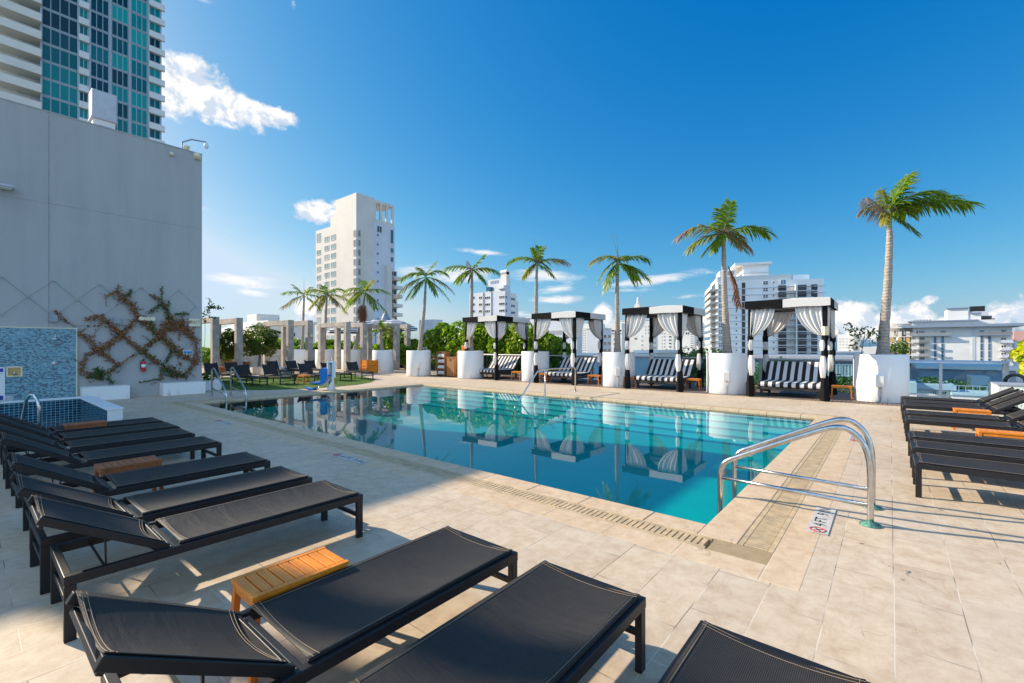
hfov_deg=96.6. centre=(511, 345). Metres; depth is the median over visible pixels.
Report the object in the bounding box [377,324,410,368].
concrete gate
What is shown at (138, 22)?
window
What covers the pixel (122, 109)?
window
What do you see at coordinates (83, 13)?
window
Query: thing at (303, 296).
palm tree
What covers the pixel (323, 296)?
palm tree
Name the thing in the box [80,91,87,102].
window
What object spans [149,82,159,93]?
window
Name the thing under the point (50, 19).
window
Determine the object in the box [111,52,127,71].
window
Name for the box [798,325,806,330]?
window
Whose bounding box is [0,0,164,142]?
glass tower
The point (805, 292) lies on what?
window
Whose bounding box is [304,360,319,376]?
sun lounger
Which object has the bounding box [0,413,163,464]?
sun lounger
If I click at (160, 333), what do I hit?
wall vine
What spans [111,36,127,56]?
window
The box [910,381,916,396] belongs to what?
white parapet
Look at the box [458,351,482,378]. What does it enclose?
round planter
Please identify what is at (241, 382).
ladder rail
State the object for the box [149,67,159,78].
window
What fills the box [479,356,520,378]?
daybed
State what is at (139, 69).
window
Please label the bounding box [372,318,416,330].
parasol
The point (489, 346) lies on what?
hedge bush
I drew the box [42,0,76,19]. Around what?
window
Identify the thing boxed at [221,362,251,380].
sun lounger
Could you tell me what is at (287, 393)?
drain grate
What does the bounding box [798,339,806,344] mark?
window
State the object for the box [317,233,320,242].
window
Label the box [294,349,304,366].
round planter
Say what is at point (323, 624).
sun lounger
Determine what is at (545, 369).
step rail
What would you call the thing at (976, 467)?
sun lounger
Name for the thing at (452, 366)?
towel hamper
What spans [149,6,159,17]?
window
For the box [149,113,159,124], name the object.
window
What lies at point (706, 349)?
street tree
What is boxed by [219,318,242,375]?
concrete gate
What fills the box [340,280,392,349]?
palm tree
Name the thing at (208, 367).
sun lounger
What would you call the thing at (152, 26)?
window
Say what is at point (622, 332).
banded block
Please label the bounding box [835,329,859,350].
window grid block
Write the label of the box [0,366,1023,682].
pool deck
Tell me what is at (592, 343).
blank block
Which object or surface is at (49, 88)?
window
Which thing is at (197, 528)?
sun lounger
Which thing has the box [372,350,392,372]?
round planter
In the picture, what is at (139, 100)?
window
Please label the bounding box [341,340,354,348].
hedge bush
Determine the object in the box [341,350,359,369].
round planter
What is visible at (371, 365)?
wooden bin
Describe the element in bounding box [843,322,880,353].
sapling
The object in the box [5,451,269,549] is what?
sun lounger
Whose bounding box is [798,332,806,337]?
window
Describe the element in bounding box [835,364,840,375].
window
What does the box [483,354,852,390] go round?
glass railing
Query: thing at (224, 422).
depth marker
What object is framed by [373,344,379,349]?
hedge bush
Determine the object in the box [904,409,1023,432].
sun lounger
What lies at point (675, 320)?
cabana
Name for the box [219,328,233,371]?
round tree
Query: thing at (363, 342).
pergola
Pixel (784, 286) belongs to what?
window
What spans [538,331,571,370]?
hedge bush
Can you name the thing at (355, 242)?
white tower
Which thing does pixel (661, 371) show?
daybed
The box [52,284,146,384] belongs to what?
wall vine
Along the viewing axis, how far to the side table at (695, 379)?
15.58 m
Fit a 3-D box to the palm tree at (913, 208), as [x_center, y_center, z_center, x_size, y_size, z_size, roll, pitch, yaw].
[11.161,-2.286,12.601,3.065,5.268,1.982,0,0,-15]
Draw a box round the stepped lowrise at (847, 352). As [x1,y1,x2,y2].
[836,351,863,354]
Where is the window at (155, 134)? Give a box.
[149,128,159,139]
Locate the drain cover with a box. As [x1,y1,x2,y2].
[706,539,772,564]
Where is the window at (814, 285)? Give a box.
[811,284,816,289]
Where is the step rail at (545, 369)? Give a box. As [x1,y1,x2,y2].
[511,367,575,421]
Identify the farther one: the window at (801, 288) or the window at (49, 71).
the window at (49, 71)
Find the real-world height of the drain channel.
0.238 m
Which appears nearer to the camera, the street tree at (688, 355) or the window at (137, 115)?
the street tree at (688, 355)
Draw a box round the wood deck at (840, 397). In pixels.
[430,374,900,405]
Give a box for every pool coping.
[183,402,705,533]
[196,384,421,403]
[421,383,818,418]
[698,415,834,543]
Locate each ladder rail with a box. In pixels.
[210,368,227,401]
[228,367,246,413]
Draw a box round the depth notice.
[182,350,191,358]
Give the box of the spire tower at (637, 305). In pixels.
[634,297,641,307]
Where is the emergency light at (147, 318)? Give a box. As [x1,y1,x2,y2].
[138,317,155,320]
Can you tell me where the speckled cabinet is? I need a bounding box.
[987,381,1023,408]
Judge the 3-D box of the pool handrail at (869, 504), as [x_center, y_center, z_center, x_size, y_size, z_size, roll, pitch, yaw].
[2.564,1.566,4.183,1.289,1.768,0.156,0,0,40]
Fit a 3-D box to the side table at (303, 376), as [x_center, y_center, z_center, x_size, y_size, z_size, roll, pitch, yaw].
[-8.110,1.313,17.800,0.498,0.376,0.298,0,0,40]
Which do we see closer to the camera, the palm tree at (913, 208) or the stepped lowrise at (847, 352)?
the palm tree at (913, 208)
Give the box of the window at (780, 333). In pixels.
[778,332,785,337]
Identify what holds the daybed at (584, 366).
on the wood deck at (840, 397)
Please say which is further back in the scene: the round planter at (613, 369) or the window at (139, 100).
the window at (139, 100)
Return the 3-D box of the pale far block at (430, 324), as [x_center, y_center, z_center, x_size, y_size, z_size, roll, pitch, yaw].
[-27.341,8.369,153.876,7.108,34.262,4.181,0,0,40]
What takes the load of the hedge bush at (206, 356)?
on the pool deck at (946, 606)
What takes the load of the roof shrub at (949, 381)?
on the white terrace
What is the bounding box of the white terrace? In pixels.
[910,379,955,397]
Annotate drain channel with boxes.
[598,402,814,420]
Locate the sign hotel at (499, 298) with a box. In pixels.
[469,269,517,325]
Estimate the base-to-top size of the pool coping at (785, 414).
0.065 m
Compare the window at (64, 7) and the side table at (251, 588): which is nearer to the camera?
the side table at (251, 588)
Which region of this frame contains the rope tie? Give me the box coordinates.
[821,326,828,334]
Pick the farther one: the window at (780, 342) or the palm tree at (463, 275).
the window at (780, 342)
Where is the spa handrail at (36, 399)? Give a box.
[20,393,40,424]
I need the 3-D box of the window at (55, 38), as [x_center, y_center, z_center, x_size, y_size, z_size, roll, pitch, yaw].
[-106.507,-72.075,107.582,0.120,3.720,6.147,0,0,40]
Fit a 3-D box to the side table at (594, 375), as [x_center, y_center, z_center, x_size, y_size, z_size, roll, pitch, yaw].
[3.205,1.301,17.701,0.498,0.376,0.298,0,0,38]
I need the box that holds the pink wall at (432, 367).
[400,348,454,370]
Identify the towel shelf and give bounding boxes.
[437,352,450,375]
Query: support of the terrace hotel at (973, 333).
on the ground
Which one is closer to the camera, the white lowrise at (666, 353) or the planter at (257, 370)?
the planter at (257, 370)
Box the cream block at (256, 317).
[247,314,278,321]
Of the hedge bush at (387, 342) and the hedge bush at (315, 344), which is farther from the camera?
the hedge bush at (315, 344)
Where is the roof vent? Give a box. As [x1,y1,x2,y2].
[88,88,117,128]
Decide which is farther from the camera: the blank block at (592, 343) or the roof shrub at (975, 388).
the blank block at (592, 343)
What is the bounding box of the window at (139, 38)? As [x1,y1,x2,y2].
[131,28,146,47]
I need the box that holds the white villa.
[227,320,316,344]
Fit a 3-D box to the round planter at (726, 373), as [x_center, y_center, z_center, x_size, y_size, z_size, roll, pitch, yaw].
[6.850,0.857,14.550,1.198,1.262,1.198,0,0,-21]
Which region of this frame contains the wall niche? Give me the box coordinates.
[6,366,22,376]
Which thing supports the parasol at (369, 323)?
on the pool deck at (946, 606)
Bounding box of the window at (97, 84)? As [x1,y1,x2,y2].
[91,77,108,92]
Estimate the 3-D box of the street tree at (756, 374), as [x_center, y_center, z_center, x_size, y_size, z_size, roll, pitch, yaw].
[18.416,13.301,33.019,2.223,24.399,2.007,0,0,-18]
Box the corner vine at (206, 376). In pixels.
[202,298,223,380]
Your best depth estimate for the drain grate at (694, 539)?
4.70 m
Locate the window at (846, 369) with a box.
[841,364,851,376]
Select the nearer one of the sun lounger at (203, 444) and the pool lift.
the sun lounger at (203, 444)
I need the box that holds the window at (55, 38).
[42,26,76,53]
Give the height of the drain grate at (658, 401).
0.053 m
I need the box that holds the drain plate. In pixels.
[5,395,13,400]
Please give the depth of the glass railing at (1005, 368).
12.75 m
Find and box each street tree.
[682,346,695,359]
[686,355,705,384]
[689,350,705,375]
[703,347,721,354]
[754,363,762,379]
[754,377,758,387]
[836,374,852,392]
[890,340,911,353]
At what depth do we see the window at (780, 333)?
100.96 m
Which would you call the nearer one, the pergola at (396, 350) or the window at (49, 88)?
the pergola at (396, 350)
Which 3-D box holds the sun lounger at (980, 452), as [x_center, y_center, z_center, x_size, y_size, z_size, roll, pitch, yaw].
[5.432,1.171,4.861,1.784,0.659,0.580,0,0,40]
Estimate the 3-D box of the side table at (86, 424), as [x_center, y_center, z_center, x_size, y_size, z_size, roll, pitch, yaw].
[-6.275,1.313,6.707,0.298,0.376,0.498,0,0,40]
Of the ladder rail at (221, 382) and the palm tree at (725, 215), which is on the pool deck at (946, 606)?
the ladder rail at (221, 382)
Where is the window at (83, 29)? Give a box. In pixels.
[80,24,87,35]
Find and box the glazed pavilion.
[754,354,852,388]
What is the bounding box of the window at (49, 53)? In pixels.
[42,43,76,70]
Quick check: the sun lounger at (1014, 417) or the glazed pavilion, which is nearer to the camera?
the sun lounger at (1014, 417)
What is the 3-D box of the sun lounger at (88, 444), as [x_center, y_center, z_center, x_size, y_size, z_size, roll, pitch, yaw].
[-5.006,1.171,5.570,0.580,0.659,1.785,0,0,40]
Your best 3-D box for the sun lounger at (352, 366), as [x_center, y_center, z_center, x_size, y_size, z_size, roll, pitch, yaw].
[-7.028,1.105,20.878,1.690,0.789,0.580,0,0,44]
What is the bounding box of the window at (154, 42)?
[149,36,159,48]
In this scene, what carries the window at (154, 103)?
in the glass tower at (63, 57)
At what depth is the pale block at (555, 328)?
154.40 m
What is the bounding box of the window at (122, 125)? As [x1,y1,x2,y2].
[115,118,127,132]
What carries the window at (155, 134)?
in the glass tower at (63, 57)
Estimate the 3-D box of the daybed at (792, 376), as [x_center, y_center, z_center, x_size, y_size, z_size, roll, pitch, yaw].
[8.475,0.990,13.801,1.615,0.997,1.633,0,0,40]
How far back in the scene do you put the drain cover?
3.33 m
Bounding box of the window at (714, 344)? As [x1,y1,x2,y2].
[711,342,715,349]
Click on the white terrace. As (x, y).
(931, 388)
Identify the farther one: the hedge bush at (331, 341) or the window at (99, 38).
the window at (99, 38)
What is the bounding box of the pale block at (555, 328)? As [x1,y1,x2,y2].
[524,317,581,352]
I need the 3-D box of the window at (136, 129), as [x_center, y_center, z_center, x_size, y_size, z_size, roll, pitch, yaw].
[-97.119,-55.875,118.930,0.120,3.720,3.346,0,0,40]
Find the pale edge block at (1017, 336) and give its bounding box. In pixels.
[1012,331,1023,381]
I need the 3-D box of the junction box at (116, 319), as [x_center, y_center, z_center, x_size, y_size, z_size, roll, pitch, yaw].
[-11.370,-0.740,13.128,0.097,0.180,0.160,0,0,40]
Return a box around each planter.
[80,385,129,399]
[159,381,205,395]
[202,378,221,390]
[252,366,289,374]
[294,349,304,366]
[315,349,333,368]
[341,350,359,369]
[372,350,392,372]
[406,350,430,375]
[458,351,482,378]
[521,351,548,381]
[602,352,634,386]
[706,353,747,394]
[853,354,909,402]
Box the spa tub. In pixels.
[0,396,123,445]
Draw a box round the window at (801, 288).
[798,285,806,289]
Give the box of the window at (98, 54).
[91,44,108,65]
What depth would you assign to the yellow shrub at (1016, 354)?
11.38 m
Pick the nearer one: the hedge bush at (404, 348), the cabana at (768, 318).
the cabana at (768, 318)
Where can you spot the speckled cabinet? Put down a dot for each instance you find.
(995, 386)
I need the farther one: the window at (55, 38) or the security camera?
the window at (55, 38)
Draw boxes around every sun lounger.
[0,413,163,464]
[0,417,179,467]
[0,424,194,488]
[0,432,221,508]
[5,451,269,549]
[9,466,311,594]
[27,480,362,643]
[65,526,517,682]
[202,362,229,378]
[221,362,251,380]
[232,364,267,385]
[259,364,294,384]
[266,360,291,375]
[284,360,310,376]
[295,363,319,381]
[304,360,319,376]
[317,362,351,380]
[344,361,373,379]
[349,560,645,682]
[658,620,870,682]
[900,387,1019,415]
[901,390,1023,409]
[902,395,1023,428]
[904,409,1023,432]
[905,415,1023,441]
[908,430,1023,455]
[910,439,1023,477]
[913,452,1023,497]
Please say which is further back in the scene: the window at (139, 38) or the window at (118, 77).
the window at (139, 38)
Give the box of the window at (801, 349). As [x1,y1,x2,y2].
[798,346,806,351]
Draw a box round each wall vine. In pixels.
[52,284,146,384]
[123,286,201,384]
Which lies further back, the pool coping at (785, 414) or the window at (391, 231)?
the window at (391, 231)
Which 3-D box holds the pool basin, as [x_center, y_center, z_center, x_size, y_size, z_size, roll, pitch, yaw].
[-0.950,1.901,10.901,13.040,0.679,7.632,0,0,40]
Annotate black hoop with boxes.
[1003,373,1023,381]
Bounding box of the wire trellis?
[0,276,196,368]
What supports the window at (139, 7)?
in the glass tower at (63, 57)
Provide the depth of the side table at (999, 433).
5.96 m
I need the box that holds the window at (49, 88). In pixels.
[42,78,76,104]
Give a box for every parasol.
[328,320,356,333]
[355,321,376,331]
[369,318,379,343]
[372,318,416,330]
[381,311,389,321]
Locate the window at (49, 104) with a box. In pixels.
[42,96,76,118]
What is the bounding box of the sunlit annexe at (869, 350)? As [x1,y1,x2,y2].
[860,346,876,353]
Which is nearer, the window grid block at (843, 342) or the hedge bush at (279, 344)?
the hedge bush at (279, 344)
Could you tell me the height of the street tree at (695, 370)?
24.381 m
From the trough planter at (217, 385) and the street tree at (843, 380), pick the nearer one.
the trough planter at (217, 385)
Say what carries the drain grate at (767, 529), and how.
on the drain channel
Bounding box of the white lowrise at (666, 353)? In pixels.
[633,350,677,359]
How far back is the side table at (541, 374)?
18.68 m
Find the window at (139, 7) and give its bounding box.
[131,0,146,17]
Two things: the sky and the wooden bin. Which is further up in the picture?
the sky
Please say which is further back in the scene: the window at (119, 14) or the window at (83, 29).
the window at (119, 14)
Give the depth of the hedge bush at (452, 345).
26.66 m
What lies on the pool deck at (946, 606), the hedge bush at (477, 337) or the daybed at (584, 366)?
the hedge bush at (477, 337)
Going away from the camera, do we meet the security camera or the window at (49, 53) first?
the security camera
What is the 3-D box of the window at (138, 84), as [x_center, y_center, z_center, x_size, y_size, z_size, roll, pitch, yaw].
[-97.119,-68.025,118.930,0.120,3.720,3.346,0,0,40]
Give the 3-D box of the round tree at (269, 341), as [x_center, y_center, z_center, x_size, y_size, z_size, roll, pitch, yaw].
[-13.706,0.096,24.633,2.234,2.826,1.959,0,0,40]
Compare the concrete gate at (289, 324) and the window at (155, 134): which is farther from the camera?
the window at (155, 134)
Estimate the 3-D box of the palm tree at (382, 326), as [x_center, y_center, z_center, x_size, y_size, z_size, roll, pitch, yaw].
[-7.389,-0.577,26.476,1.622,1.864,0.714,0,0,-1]
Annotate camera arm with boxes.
[181,139,208,149]
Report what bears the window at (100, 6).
in the glass tower at (63, 57)
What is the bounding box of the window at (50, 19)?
[42,8,76,36]
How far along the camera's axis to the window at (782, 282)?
100.86 m
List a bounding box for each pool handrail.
[717,425,881,528]
[732,417,882,510]
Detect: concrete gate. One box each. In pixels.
[202,317,218,372]
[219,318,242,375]
[263,320,293,373]
[281,320,312,368]
[318,322,350,370]
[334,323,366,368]
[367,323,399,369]
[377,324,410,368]
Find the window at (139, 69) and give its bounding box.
[131,59,146,78]
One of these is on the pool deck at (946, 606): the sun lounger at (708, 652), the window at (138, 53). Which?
the sun lounger at (708, 652)
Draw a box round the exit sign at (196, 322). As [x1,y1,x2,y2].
[189,319,200,326]
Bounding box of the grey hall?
[910,359,1019,383]
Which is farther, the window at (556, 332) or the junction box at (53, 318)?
the window at (556, 332)
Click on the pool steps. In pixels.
(726, 433)
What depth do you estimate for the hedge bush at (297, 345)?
34.38 m
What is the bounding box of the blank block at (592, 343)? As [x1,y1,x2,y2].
[583,324,611,352]
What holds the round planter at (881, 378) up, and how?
on the wood deck at (840, 397)
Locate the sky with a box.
[162,0,1023,351]
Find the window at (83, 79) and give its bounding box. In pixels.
[80,75,87,85]
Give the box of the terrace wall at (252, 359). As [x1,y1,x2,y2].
[221,349,372,366]
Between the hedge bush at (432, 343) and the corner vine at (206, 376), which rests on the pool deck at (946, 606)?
the hedge bush at (432, 343)
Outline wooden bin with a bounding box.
[360,359,377,373]
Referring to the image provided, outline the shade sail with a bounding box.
[221,321,264,331]
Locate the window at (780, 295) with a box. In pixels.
[778,292,785,297]
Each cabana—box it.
[462,315,529,379]
[531,311,605,384]
[622,305,705,391]
[744,297,837,400]
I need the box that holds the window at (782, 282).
[780,279,785,284]
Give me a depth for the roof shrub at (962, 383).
36.94 m
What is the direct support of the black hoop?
on the speckled cabinet
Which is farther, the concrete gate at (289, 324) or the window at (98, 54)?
the window at (98, 54)
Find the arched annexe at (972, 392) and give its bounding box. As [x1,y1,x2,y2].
[950,385,987,399]
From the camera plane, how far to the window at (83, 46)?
110.75 m
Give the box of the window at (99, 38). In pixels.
[91,28,108,48]
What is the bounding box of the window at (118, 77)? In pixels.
[111,68,127,87]
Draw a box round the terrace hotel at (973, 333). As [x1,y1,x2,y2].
[890,306,1023,378]
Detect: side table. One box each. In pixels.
[61,420,107,439]
[93,455,163,491]
[231,546,348,682]
[297,374,310,383]
[511,371,520,379]
[539,373,550,382]
[587,374,601,384]
[685,378,701,389]
[831,385,852,399]
[951,408,991,429]
[975,428,1023,439]
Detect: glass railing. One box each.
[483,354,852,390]
[910,360,1009,397]
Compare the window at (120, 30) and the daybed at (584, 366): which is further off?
the window at (120, 30)
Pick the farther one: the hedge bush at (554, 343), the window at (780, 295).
the window at (780, 295)
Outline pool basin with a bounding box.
[234,403,805,524]
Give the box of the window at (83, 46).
[80,41,87,52]
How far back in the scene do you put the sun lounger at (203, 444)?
4.90 m
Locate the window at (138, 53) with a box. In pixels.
[131,43,146,63]
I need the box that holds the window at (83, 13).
[80,7,87,18]
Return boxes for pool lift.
[304,358,335,389]
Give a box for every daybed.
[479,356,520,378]
[543,357,595,380]
[634,359,695,387]
[757,361,820,398]
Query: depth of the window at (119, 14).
115.89 m
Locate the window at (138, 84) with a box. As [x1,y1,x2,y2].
[131,75,146,94]
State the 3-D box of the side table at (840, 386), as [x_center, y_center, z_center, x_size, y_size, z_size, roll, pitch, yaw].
[9.253,1.301,12.816,0.498,0.376,0.298,0,0,38]
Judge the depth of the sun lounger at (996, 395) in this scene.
9.64 m
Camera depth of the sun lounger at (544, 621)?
1.86 m
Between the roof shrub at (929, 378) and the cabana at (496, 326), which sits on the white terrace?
the roof shrub at (929, 378)
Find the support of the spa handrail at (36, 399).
in the spa tub
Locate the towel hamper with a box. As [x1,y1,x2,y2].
[446,357,457,376]
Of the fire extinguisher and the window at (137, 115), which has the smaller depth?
the fire extinguisher
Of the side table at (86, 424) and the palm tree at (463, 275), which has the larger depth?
the palm tree at (463, 275)
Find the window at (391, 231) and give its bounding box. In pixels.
[390,229,393,243]
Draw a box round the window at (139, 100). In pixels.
[131,91,146,109]
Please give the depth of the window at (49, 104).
107.52 m
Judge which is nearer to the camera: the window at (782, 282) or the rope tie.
the rope tie
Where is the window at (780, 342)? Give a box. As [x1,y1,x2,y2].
[778,339,785,344]
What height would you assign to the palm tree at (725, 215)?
5.260 m
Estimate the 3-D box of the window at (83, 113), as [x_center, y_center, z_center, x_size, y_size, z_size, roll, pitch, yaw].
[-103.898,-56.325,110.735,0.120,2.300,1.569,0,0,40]
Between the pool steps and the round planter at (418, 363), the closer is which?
the pool steps
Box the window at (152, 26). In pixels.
[149,21,159,32]
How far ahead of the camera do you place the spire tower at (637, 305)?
378.98 m
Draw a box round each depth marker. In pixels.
[214,420,233,424]
[330,453,368,463]
[806,506,835,535]
[847,434,857,441]
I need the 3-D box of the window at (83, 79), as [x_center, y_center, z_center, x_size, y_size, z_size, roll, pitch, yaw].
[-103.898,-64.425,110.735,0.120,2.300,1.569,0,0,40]
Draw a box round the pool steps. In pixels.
[394,401,812,458]
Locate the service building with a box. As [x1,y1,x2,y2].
[0,97,202,400]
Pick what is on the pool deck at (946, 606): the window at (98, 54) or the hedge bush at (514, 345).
the hedge bush at (514, 345)
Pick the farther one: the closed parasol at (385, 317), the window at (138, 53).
the window at (138, 53)
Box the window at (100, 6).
[91,0,108,16]
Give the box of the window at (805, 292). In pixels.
[798,291,806,296]
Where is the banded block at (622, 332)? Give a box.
[608,323,624,351]
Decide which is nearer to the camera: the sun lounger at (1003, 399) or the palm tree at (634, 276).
the sun lounger at (1003, 399)
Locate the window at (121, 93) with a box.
[111,84,127,103]
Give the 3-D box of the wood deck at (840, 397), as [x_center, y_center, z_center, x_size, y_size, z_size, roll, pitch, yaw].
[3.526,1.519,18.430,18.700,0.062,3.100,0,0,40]
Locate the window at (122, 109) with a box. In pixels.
[117,102,127,119]
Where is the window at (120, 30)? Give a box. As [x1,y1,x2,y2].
[111,20,127,40]
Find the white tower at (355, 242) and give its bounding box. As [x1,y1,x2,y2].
[316,193,402,346]
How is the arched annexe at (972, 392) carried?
on the ground
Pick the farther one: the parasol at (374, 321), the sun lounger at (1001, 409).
the parasol at (374, 321)
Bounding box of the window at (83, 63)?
[80,58,87,68]
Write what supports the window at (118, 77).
in the glass tower at (63, 57)
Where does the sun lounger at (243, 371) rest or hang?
on the turf base at (286, 385)
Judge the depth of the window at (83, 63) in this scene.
110.69 m
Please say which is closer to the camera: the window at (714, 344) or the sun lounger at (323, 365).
the sun lounger at (323, 365)
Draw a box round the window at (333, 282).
[331,280,335,285]
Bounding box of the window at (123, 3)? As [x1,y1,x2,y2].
[111,0,127,8]
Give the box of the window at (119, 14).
[111,3,127,24]
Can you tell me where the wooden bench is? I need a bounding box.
[219,361,249,372]
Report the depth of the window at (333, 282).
151.63 m
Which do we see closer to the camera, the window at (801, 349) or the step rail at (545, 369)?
the step rail at (545, 369)
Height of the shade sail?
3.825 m
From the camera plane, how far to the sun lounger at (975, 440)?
5.70 m
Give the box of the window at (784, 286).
[778,285,785,290]
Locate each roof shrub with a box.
[916,376,938,383]
[934,378,969,389]
[951,380,974,388]
[961,387,986,390]
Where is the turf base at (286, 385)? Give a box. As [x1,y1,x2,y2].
[220,374,375,389]
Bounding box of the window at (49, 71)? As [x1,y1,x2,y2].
[42,61,76,87]
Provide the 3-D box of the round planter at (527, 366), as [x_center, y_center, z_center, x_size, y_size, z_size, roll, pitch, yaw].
[0.984,0.857,19.585,1.200,1.262,1.239,0,0,40]
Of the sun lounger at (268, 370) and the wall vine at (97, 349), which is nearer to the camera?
the wall vine at (97, 349)
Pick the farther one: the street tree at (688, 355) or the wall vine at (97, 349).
the street tree at (688, 355)
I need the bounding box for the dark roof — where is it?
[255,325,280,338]
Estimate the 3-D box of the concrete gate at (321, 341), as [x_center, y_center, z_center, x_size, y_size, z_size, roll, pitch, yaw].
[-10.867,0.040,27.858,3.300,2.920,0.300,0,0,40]
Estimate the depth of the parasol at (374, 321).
38.63 m
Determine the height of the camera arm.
0.438 m
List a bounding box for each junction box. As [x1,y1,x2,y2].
[49,315,57,321]
[113,317,120,322]
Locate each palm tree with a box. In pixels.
[278,284,325,348]
[305,273,348,349]
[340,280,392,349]
[372,320,397,349]
[394,261,454,350]
[442,254,500,350]
[505,239,571,350]
[587,232,653,351]
[672,197,778,352]
[855,169,987,354]
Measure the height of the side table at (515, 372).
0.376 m
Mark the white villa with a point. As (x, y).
(297, 331)
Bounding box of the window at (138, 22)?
[131,12,146,32]
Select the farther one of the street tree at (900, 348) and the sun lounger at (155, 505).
the street tree at (900, 348)
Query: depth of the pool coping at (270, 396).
14.39 m
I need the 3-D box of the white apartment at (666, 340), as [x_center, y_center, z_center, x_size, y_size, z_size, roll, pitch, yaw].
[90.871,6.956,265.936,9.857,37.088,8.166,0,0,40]
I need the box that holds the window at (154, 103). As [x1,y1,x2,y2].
[149,98,159,108]
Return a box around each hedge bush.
[202,347,209,362]
[270,338,280,348]
[294,338,315,348]
[313,340,330,348]
[326,339,333,348]
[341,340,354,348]
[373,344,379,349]
[382,328,403,349]
[400,339,426,365]
[423,322,454,367]
[439,320,464,358]
[455,323,501,367]
[475,323,514,374]
[502,322,554,375]
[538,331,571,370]
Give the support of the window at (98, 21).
in the glass tower at (63, 57)
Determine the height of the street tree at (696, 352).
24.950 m
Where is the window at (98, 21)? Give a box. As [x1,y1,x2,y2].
[91,11,108,32]
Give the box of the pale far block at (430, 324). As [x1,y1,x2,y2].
[419,319,442,349]
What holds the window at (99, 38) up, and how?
in the glass tower at (63, 57)
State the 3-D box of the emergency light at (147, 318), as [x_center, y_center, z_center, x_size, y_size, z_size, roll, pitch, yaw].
[-10.913,-0.810,13.645,0.142,0.124,0.402,0,0,40]
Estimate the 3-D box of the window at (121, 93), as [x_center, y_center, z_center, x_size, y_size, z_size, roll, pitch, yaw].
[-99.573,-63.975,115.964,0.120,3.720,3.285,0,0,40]
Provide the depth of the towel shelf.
22.62 m
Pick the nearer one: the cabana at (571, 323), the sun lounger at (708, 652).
the sun lounger at (708, 652)
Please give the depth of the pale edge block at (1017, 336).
203.68 m
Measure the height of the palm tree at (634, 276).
4.638 m
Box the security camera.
[193,153,200,159]
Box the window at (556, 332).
[550,330,560,334]
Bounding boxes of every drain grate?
[169,383,420,402]
[172,403,712,548]
[426,383,848,417]
[738,417,846,552]
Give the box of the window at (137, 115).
[131,106,146,124]
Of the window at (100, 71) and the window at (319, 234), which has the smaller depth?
the window at (100, 71)
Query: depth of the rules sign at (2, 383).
11.43 m
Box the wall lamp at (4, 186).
[0,183,13,190]
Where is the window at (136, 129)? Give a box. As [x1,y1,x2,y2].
[131,122,146,137]
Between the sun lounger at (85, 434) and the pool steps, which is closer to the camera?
the sun lounger at (85, 434)
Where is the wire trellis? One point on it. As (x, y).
(91, 311)
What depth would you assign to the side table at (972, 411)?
8.05 m
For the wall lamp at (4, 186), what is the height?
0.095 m
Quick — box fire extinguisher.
[140,358,145,371]
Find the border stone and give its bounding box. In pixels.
[157,403,863,590]
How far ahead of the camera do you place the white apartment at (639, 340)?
233.26 m
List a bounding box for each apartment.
[582,329,586,352]
[621,319,656,353]
[658,330,676,349]
[682,323,704,355]
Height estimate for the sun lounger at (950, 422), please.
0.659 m
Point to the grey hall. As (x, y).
(962, 371)
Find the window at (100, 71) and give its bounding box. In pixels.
[91,61,108,81]
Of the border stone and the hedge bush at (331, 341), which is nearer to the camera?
the border stone
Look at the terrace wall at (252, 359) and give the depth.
33.08 m
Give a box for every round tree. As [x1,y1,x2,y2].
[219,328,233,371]
[243,322,278,365]
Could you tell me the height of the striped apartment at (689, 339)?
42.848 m
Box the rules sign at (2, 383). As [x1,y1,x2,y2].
[0,367,4,400]
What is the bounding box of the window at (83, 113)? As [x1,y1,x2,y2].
[80,108,87,118]
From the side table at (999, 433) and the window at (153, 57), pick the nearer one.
the side table at (999, 433)
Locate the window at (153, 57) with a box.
[149,52,159,63]
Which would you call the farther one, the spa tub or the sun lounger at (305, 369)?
the sun lounger at (305, 369)
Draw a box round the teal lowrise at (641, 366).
[560,353,648,379]
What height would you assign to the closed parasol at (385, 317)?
4.391 m
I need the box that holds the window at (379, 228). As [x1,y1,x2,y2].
[377,225,381,232]
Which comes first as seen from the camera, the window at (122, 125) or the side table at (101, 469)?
the side table at (101, 469)
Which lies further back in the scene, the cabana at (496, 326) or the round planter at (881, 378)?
the cabana at (496, 326)
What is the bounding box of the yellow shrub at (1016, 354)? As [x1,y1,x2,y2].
[1008,340,1023,375]

